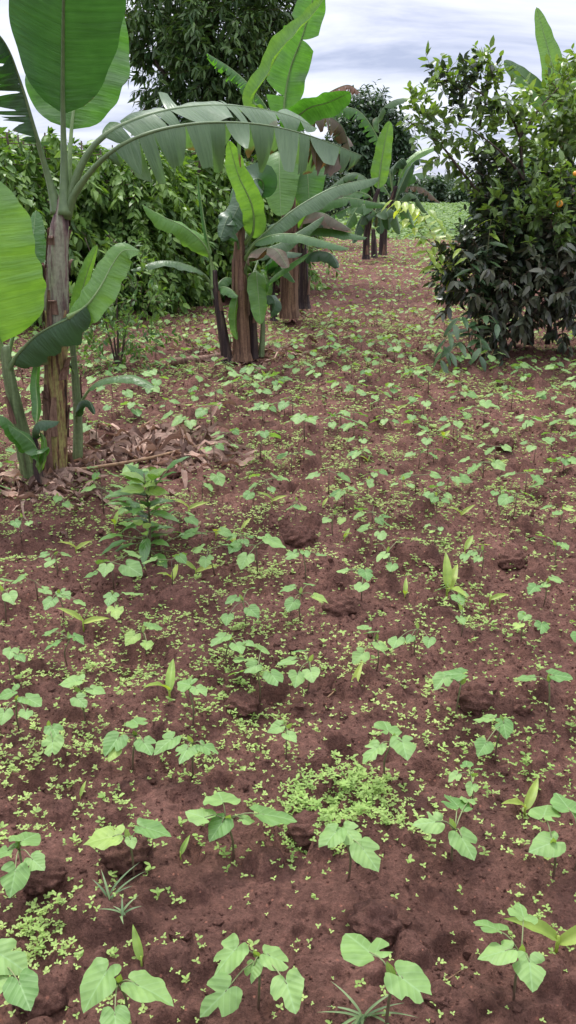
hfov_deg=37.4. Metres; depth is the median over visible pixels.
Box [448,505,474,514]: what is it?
maize seedling
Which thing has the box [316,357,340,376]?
bean seedling
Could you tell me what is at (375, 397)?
bean seedling
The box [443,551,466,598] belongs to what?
maize seedling
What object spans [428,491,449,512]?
bean seedling
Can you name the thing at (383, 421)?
bean seedling
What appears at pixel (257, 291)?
banana plant
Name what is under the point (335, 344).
bean seedling
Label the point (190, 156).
coffee shrub
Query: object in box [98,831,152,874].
soil clod
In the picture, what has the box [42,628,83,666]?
bean seedling
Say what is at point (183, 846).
maize seedling
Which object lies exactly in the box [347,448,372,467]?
bean seedling
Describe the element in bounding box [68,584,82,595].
soil clod
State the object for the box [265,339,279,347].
bean seedling
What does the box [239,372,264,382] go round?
bean seedling
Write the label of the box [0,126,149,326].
coffee shrub
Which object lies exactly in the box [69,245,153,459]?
banana plant
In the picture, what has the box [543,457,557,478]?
bean seedling
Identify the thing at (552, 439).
bean seedling
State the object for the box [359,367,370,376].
bean seedling
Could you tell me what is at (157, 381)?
bean seedling
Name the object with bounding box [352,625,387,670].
bean seedling
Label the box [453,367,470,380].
bean seedling
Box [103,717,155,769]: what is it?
bean seedling
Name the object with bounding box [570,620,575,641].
bean seedling
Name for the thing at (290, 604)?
bean seedling
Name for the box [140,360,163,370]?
bean seedling
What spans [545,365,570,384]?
bean seedling
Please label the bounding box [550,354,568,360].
bean seedling
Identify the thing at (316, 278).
coffee shrub
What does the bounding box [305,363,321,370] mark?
bean seedling
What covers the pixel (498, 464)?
bean seedling
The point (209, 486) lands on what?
bean seedling
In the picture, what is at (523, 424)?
bean seedling
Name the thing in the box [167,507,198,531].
bean seedling
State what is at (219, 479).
bean seedling
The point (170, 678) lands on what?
maize seedling
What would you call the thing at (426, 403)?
bean seedling
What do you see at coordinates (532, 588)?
bean seedling
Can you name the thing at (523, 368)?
bean seedling
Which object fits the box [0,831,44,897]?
bean seedling
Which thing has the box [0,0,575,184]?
sky
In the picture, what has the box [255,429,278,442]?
bean seedling
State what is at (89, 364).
bean seedling
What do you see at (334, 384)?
bean seedling
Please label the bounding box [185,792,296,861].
bean seedling
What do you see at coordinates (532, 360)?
bean seedling
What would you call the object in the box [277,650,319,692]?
bean seedling
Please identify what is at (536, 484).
bean seedling
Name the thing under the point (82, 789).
maize seedling
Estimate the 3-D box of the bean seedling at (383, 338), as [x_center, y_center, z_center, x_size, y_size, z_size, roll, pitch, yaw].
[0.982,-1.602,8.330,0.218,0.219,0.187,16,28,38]
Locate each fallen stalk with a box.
[75,444,199,470]
[137,414,159,428]
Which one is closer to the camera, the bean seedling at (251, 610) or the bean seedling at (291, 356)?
the bean seedling at (251, 610)
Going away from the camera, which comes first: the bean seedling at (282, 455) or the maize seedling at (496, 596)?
the maize seedling at (496, 596)
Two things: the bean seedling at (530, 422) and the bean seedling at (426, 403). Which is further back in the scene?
the bean seedling at (426, 403)
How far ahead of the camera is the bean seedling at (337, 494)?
4.31 m
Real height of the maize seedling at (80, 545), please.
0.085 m
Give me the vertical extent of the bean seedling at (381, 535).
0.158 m
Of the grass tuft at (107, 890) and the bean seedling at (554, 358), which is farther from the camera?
the bean seedling at (554, 358)
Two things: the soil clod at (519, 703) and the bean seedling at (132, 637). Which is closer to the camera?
the soil clod at (519, 703)
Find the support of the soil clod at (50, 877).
on the ground
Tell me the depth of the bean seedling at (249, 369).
7.33 m
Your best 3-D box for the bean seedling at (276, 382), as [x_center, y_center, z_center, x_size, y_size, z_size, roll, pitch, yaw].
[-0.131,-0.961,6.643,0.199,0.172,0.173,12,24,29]
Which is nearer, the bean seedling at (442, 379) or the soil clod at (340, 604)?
the soil clod at (340, 604)
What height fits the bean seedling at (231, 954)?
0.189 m
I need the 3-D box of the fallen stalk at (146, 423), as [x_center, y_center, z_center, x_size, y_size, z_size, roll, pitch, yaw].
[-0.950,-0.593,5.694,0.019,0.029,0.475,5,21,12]
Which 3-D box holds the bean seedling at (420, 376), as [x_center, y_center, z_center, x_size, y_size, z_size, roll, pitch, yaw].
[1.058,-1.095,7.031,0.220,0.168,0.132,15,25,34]
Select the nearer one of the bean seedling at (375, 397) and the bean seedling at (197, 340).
the bean seedling at (375, 397)
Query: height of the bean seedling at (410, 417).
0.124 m
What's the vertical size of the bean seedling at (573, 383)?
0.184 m
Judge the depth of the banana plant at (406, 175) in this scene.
20.25 m
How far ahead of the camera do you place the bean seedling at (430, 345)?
8.22 m
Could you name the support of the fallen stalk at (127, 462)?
on the dry leaf litter
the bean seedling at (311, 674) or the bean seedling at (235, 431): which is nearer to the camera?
the bean seedling at (311, 674)
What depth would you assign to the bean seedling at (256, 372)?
7.52 m
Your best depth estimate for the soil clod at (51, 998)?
1.68 m
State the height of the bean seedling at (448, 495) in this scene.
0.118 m
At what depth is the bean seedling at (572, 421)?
5.70 m
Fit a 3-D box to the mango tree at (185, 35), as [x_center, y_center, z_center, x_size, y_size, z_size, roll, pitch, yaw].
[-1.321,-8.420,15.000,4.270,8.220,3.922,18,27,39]
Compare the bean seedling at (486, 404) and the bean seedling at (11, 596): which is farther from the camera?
the bean seedling at (486, 404)
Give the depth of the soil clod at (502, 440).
5.26 m
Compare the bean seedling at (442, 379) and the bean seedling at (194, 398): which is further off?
the bean seedling at (442, 379)
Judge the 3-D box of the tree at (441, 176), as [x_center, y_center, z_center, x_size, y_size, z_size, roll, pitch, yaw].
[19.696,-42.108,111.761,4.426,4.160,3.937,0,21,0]
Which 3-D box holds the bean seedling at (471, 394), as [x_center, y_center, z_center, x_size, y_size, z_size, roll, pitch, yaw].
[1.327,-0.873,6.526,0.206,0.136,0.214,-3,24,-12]
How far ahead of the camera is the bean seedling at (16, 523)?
3.78 m
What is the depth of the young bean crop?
10.95 m
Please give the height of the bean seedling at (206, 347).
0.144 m
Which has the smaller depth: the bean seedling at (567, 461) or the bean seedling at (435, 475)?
the bean seedling at (435, 475)
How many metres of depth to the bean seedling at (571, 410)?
5.84 m
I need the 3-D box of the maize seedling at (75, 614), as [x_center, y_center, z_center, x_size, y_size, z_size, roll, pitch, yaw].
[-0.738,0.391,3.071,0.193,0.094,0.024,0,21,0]
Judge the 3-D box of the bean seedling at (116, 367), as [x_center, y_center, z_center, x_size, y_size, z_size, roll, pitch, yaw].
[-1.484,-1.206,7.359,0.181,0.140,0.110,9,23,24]
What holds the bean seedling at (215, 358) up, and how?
on the ground
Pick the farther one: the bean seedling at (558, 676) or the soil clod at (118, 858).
the bean seedling at (558, 676)
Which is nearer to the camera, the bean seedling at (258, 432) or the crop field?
the bean seedling at (258, 432)
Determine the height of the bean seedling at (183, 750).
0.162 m
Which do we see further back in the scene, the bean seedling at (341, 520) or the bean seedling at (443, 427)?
the bean seedling at (443, 427)
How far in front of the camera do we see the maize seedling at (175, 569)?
3.52 m
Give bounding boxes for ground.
[0,195,575,1023]
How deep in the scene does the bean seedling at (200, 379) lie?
6.92 m
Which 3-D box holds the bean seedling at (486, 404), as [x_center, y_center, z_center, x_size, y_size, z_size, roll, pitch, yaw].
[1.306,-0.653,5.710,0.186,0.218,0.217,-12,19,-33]
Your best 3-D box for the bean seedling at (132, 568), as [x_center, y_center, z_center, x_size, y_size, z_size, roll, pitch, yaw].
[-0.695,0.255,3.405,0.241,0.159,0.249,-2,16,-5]
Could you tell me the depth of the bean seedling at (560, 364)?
7.50 m
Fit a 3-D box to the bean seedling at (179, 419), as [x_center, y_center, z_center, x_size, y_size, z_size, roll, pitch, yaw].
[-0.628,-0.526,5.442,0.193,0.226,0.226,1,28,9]
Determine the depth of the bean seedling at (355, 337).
8.68 m
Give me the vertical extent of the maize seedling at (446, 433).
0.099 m
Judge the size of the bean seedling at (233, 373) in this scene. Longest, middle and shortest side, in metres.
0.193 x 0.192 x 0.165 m
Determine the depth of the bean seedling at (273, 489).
4.52 m
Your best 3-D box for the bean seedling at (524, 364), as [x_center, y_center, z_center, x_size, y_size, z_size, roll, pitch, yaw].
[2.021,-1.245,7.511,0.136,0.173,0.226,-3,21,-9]
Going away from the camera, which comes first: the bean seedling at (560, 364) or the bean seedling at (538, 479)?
the bean seedling at (538, 479)
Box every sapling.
[381,200,507,336]
[433,315,501,373]
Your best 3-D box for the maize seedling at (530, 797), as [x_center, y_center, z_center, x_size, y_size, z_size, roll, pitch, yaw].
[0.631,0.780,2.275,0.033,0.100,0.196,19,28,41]
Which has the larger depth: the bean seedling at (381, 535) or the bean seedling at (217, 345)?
the bean seedling at (217, 345)
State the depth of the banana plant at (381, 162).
19.04 m
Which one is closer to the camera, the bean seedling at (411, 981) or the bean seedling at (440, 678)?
the bean seedling at (411, 981)
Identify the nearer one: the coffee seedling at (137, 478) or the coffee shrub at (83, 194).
the coffee seedling at (137, 478)
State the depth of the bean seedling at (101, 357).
7.79 m
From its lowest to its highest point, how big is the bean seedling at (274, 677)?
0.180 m
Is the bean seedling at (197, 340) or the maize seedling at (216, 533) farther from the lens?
the bean seedling at (197, 340)
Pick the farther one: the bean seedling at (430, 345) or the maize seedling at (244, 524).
the bean seedling at (430, 345)
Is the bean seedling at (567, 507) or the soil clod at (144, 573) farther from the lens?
the bean seedling at (567, 507)
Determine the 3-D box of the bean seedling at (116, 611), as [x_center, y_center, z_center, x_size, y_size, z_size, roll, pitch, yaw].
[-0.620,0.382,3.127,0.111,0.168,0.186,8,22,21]
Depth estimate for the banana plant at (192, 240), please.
7.70 m
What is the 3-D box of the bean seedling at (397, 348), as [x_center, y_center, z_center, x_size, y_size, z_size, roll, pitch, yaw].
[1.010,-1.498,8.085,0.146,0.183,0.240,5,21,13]
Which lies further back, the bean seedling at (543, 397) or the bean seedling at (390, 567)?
the bean seedling at (543, 397)
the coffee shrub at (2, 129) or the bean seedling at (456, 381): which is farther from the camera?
the coffee shrub at (2, 129)
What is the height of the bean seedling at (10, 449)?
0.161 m
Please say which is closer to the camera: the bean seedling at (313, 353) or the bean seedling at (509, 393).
the bean seedling at (509, 393)
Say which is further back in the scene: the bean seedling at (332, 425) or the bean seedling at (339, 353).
the bean seedling at (339, 353)
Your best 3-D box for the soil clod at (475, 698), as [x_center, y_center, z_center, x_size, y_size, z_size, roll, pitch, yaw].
[0.590,0.580,2.664,0.134,0.116,0.127,0,21,0]
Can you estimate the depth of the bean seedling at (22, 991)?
1.60 m
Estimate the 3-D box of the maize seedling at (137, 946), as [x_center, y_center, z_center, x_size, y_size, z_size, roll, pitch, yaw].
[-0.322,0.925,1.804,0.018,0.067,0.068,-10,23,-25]
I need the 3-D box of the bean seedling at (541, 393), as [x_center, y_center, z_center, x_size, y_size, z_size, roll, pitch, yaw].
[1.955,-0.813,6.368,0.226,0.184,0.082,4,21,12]
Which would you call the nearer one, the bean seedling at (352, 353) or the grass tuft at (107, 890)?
the grass tuft at (107, 890)
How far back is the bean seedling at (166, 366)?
7.55 m
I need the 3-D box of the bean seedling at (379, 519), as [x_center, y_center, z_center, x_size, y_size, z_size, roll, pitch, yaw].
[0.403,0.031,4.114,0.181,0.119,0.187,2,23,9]
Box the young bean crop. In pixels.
[14,235,575,347]
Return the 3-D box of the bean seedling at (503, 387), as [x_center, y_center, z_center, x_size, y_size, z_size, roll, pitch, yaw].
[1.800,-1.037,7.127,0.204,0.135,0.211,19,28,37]
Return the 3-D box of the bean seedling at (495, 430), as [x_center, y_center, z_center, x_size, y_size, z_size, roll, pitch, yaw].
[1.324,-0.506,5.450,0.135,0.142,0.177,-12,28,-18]
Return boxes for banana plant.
[0,0,361,470]
[0,181,139,479]
[0,367,58,483]
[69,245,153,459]
[132,177,237,362]
[207,0,359,318]
[218,141,378,361]
[247,216,323,358]
[260,252,301,320]
[267,198,384,308]
[325,98,439,257]
[328,121,399,259]
[504,7,575,276]
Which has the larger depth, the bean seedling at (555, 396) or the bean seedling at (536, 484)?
the bean seedling at (555, 396)
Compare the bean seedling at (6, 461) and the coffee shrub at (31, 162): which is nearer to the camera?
the bean seedling at (6, 461)
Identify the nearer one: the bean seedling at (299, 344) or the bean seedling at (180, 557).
the bean seedling at (180, 557)
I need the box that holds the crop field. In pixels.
[330,201,514,239]
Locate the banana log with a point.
(179, 360)
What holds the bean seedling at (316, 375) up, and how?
on the ground
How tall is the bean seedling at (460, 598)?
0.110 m
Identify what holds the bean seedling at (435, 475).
on the ground
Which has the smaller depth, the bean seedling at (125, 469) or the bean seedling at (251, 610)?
the bean seedling at (251, 610)
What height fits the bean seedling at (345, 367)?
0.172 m
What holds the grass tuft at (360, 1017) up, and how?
on the ground
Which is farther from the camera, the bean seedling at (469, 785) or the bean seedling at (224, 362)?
the bean seedling at (224, 362)
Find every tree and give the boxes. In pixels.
[123,0,302,162]
[300,130,353,248]
[322,79,417,212]
[362,185,386,202]
[381,177,432,202]
[396,35,575,347]
[419,172,447,202]
[437,174,453,192]
[439,179,453,202]
[443,176,464,190]
[445,185,473,203]
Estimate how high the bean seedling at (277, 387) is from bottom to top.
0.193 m
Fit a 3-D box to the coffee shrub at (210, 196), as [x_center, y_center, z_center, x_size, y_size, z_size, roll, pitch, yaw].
[-1.455,-4.053,12.336,2.430,2.384,2.792,3,21,7]
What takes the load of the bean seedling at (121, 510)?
on the ground
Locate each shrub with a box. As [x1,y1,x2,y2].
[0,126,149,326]
[0,127,49,153]
[0,152,80,325]
[8,134,89,158]
[15,140,185,320]
[68,229,181,374]
[69,143,217,320]
[119,149,270,306]
[139,142,196,171]
[141,275,185,313]
[197,155,312,301]
[247,199,339,290]
[428,203,575,366]
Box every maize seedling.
[58,608,109,631]
[61,541,90,553]
[79,781,85,798]
[110,511,117,531]
[132,925,142,966]
[144,659,174,697]
[157,564,177,579]
[170,499,208,511]
[180,835,189,858]
[186,561,217,577]
[212,525,226,538]
[241,518,250,531]
[259,492,285,503]
[344,528,351,541]
[351,662,361,686]
[403,579,407,597]
[441,431,449,442]
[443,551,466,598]
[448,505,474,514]
[464,535,472,553]
[489,593,507,606]
[501,778,538,817]
[504,917,575,952]
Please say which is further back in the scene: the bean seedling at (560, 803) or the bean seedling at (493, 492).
the bean seedling at (493, 492)
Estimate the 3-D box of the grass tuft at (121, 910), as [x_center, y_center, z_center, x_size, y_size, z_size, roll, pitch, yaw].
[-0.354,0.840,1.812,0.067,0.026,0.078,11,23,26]
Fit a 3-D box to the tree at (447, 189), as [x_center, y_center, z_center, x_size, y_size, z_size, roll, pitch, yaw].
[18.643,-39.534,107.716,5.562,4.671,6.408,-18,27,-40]
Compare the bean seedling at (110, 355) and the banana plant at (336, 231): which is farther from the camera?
the banana plant at (336, 231)
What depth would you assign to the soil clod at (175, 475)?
4.81 m
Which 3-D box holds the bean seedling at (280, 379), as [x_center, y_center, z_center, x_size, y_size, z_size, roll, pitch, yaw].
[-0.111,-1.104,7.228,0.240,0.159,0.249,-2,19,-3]
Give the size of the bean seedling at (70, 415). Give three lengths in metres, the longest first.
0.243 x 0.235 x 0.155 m
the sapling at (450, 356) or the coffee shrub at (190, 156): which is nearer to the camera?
the sapling at (450, 356)
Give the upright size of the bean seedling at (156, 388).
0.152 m
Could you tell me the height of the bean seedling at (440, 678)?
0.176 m
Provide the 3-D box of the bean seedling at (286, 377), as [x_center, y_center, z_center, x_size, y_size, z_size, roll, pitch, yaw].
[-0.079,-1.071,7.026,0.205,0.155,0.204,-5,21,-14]
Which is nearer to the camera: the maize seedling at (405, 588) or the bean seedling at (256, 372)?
the maize seedling at (405, 588)
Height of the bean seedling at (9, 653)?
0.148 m
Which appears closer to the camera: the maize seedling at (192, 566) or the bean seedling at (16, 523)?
the maize seedling at (192, 566)
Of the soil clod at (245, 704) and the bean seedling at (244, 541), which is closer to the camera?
the soil clod at (245, 704)
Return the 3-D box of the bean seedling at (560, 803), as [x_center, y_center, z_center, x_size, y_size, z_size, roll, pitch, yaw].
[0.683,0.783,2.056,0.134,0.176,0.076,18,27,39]
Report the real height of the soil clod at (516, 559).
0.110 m
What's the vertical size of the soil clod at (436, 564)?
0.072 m
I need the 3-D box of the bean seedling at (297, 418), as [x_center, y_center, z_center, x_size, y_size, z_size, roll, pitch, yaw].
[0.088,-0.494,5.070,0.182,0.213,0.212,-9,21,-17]
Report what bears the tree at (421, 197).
on the ground
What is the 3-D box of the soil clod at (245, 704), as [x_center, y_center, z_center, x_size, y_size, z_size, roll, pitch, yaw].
[-0.144,0.612,2.682,0.118,0.091,0.100,0,21,0]
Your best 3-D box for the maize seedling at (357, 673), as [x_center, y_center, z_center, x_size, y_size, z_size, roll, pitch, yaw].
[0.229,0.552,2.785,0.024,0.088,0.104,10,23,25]
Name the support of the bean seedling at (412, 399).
on the ground
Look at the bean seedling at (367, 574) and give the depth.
3.27 m
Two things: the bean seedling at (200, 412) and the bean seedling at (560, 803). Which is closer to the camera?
the bean seedling at (560, 803)
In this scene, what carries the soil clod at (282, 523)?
on the ground
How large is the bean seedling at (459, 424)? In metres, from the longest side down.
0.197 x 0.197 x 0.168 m
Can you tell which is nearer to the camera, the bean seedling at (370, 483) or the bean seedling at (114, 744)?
the bean seedling at (114, 744)
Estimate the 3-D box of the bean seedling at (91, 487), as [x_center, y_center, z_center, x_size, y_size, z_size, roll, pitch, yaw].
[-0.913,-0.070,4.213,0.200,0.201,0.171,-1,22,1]
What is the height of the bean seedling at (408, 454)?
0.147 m
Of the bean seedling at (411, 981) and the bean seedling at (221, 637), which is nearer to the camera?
the bean seedling at (411, 981)
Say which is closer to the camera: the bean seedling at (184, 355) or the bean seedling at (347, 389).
the bean seedling at (347, 389)
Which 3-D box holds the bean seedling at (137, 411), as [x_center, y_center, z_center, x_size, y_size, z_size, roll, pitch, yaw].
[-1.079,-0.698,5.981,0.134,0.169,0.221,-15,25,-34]
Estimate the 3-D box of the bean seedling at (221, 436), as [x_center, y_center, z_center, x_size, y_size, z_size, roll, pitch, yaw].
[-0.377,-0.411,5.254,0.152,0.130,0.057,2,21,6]
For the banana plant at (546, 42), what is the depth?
10.71 m
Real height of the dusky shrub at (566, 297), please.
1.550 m
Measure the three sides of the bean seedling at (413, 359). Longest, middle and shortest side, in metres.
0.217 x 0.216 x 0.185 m
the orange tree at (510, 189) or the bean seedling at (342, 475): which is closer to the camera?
the bean seedling at (342, 475)
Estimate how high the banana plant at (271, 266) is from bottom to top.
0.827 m
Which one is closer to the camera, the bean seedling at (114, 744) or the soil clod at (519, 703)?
the bean seedling at (114, 744)
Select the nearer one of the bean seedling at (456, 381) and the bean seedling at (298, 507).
the bean seedling at (298, 507)
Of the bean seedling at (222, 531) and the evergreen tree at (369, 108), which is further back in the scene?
the evergreen tree at (369, 108)
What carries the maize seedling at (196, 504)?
on the ground
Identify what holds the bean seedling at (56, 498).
on the ground
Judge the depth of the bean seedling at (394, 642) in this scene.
2.81 m
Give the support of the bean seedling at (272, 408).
on the ground
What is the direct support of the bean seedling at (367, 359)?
on the ground
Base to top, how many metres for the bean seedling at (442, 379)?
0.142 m
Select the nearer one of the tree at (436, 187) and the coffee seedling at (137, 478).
the coffee seedling at (137, 478)
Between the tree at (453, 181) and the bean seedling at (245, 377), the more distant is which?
the tree at (453, 181)
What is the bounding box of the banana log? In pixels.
[169,353,220,366]
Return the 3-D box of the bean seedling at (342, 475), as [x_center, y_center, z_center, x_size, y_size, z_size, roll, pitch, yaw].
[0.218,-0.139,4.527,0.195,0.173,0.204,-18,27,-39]
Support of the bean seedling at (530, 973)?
on the ground
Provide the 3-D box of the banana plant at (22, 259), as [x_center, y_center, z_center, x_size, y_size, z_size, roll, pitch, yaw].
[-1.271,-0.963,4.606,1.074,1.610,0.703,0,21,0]
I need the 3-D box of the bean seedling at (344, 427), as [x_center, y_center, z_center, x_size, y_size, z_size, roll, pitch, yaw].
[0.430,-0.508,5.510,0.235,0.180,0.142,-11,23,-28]
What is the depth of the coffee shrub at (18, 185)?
9.64 m
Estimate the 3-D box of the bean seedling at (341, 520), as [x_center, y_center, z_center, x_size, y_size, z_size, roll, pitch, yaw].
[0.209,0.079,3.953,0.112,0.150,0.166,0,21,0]
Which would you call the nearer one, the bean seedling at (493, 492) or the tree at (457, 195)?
the bean seedling at (493, 492)
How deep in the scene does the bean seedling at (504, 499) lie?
4.09 m
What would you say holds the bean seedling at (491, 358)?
on the ground
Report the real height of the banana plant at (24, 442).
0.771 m
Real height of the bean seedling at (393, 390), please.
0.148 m
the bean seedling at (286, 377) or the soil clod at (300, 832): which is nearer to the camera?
the soil clod at (300, 832)
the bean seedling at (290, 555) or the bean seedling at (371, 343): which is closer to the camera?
the bean seedling at (290, 555)
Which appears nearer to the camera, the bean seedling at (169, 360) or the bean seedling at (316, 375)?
the bean seedling at (316, 375)
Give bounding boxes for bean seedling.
[0,438,15,451]
[0,460,14,466]
[0,578,17,622]
[0,684,41,731]
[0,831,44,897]
[0,938,38,1010]
[2,646,25,674]
[10,513,32,542]
[11,573,51,599]
[26,384,43,403]
[39,551,70,576]
[40,412,72,418]
[41,720,63,756]
[42,588,85,620]
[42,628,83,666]
[53,493,69,517]
[59,674,105,721]
[70,360,92,378]
[80,957,173,1023]
[81,477,123,513]
[83,420,111,441]
[83,817,170,878]
[84,549,142,589]
[87,355,106,368]
[87,370,112,394]
[87,466,120,484]
[96,383,120,396]
[101,350,124,358]
[103,400,118,413]
[103,592,142,623]
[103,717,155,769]
[111,364,126,370]
[118,497,132,516]
[120,389,132,408]
[120,401,144,417]
[122,462,155,472]
[124,371,150,388]
[125,622,163,655]
[130,355,147,362]
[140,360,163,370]
[142,384,159,394]
[142,552,186,584]
[145,376,168,396]
[147,367,157,383]
[154,731,218,778]
[155,357,175,368]
[155,365,176,371]
[155,397,179,411]
[160,410,185,425]
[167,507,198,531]
[171,414,205,434]
[175,347,198,360]
[176,366,193,377]
[177,678,206,726]
[178,386,197,398]
[180,527,232,551]
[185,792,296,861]
[188,371,208,390]
[188,476,212,499]
[189,343,210,353]
[190,392,209,400]
[191,339,203,345]
[193,543,232,575]
[195,404,225,425]
[200,443,223,459]
[200,933,303,1017]
[203,339,219,353]
[207,347,217,363]
[207,389,222,401]
[208,472,224,485]
[210,428,238,440]
[210,632,253,669]
[214,357,237,375]
[215,435,238,447]
[216,366,234,376]
[217,371,241,391]
[221,587,259,628]
[222,375,250,396]
[226,530,253,553]
[228,533,285,574]
[228,644,283,701]
[238,382,259,392]
[239,364,258,374]
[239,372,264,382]
[240,430,280,457]
[243,482,260,503]
[248,364,265,373]
[248,386,271,398]
[248,405,275,426]
[249,473,289,492]
[253,401,272,411]
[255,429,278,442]
[257,380,283,391]
[262,372,288,382]
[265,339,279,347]
[265,373,291,380]
[267,720,296,758]
[269,372,281,392]
[275,449,314,470]
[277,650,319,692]
[278,396,304,414]
[280,583,327,619]
[285,413,315,442]
[285,549,326,579]
[286,496,306,515]
[287,361,311,373]
[288,350,294,361]
[291,339,304,352]
[301,350,316,359]
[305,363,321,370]
[305,466,350,493]
[306,369,328,382]
[313,412,348,433]
[314,335,335,351]
[316,332,337,348]
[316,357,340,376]
[318,821,380,878]
[322,511,345,533]
[323,342,341,355]
[324,410,357,425]
[325,377,352,393]
[329,485,358,508]
[331,348,349,355]
[336,568,372,599]
[338,420,369,439]
[339,410,367,425]
[340,933,431,1023]
[341,363,359,378]
[343,348,364,362]
[344,334,361,346]
[344,382,366,399]
[346,434,367,449]
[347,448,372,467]
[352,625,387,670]
[353,504,389,527]
[357,520,390,551]
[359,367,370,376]
[359,372,371,382]
[359,476,373,494]
[360,389,385,408]
[361,469,387,486]
[363,354,370,363]
[363,721,416,773]
[364,350,381,357]
[368,339,384,346]
[369,415,398,424]
[371,399,393,416]
[372,356,392,372]
[373,537,409,572]
[377,336,400,357]
[385,383,401,398]
[387,344,402,357]
[387,622,435,655]
[391,476,413,487]
[397,349,421,368]
[398,471,440,492]
[401,394,420,409]
[403,420,428,439]
[404,370,426,380]
[404,448,437,467]
[405,410,427,424]
[407,395,434,414]
[413,794,476,861]
[414,364,444,393]
[416,430,448,455]
[421,346,442,363]
[421,449,444,462]
[423,342,437,354]
[423,485,451,504]
[423,524,443,544]
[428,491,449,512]
[430,372,457,385]
[431,468,471,491]
[432,667,467,716]
[434,583,468,606]
[437,422,472,448]
[439,411,470,436]
[447,380,467,392]
[448,387,477,402]
[448,761,481,807]
[450,595,473,636]
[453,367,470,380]
[455,352,470,367]
[458,407,483,426]
[458,456,504,477]
[460,544,489,572]
[463,399,499,424]
[473,903,545,1000]
[474,714,512,763]
[477,443,511,456]
[481,350,505,370]
[481,421,503,437]
[486,391,508,405]
[489,380,514,390]
[490,486,505,508]
[498,490,534,520]
[500,469,543,495]
[501,390,526,408]
[509,360,528,374]
[510,364,541,375]
[513,611,548,642]
[515,414,541,431]
[515,668,572,715]
[516,354,539,364]
[518,416,541,430]
[519,438,551,462]
[520,375,531,386]
[526,534,568,565]
[527,387,546,403]
[527,575,563,606]
[528,805,565,878]
[530,482,552,492]
[535,391,564,404]
[540,504,574,529]
[541,415,575,429]
[541,431,566,448]
[543,362,563,369]
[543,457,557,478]
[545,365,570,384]
[546,391,568,404]
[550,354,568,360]
[550,793,575,870]
[556,454,575,471]
[565,407,575,414]
[566,376,575,397]
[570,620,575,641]
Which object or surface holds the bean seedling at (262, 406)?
on the ground
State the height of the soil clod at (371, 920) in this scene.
0.102 m
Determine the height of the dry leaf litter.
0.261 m
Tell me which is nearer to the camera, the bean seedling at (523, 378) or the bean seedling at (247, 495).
the bean seedling at (247, 495)
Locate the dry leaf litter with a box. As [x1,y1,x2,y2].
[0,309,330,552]
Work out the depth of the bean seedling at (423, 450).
5.08 m
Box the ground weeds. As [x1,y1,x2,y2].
[0,236,575,1023]
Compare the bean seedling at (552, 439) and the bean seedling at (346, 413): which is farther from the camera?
the bean seedling at (346, 413)
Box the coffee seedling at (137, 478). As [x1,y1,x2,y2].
[99,456,206,567]
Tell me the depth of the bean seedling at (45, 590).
3.39 m
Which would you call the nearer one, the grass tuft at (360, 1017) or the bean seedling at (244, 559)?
the grass tuft at (360, 1017)
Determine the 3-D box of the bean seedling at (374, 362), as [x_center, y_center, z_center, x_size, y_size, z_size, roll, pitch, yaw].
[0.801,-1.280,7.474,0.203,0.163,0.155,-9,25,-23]
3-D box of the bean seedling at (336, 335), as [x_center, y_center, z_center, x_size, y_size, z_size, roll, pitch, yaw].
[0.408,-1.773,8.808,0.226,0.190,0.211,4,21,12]
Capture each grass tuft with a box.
[92,864,144,899]
[103,896,140,921]
[323,982,414,1023]
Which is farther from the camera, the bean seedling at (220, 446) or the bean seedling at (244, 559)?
the bean seedling at (220, 446)
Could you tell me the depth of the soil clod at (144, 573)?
3.62 m
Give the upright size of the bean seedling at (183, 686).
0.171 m
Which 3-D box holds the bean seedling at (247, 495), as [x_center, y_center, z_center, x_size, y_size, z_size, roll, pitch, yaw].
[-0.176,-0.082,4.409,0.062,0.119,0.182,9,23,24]
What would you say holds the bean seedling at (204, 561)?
on the ground
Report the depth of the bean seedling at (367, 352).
8.11 m
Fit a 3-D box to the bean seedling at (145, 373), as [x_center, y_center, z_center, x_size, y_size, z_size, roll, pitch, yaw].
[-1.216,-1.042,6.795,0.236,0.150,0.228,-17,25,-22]
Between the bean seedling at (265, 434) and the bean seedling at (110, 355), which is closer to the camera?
the bean seedling at (265, 434)
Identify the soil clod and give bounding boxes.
[13,973,67,1019]
[23,857,67,894]
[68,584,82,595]
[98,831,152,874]
[128,566,146,579]
[165,467,180,478]
[168,922,191,940]
[225,691,260,716]
[267,518,286,529]
[283,525,317,547]
[286,809,327,851]
[321,593,356,616]
[347,898,402,948]
[423,558,441,571]
[423,979,456,1010]
[455,681,497,714]
[494,436,514,451]
[497,550,527,569]
[510,694,532,716]
[517,505,534,516]
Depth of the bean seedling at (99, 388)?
6.34 m
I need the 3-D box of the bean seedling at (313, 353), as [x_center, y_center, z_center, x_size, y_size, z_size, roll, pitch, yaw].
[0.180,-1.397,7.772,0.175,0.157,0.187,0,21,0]
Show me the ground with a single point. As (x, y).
(190, 877)
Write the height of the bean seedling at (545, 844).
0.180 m
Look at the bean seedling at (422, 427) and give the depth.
5.49 m
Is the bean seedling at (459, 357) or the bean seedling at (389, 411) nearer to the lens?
the bean seedling at (389, 411)
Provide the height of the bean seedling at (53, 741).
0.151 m
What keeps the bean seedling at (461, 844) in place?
on the ground
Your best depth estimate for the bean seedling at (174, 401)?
6.25 m
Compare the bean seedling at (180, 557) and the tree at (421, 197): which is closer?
the bean seedling at (180, 557)
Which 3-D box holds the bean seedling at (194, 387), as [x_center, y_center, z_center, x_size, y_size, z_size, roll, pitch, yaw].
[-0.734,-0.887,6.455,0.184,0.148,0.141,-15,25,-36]
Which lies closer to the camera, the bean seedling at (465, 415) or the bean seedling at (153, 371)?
the bean seedling at (465, 415)
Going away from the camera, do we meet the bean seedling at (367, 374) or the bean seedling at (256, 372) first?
the bean seedling at (367, 374)

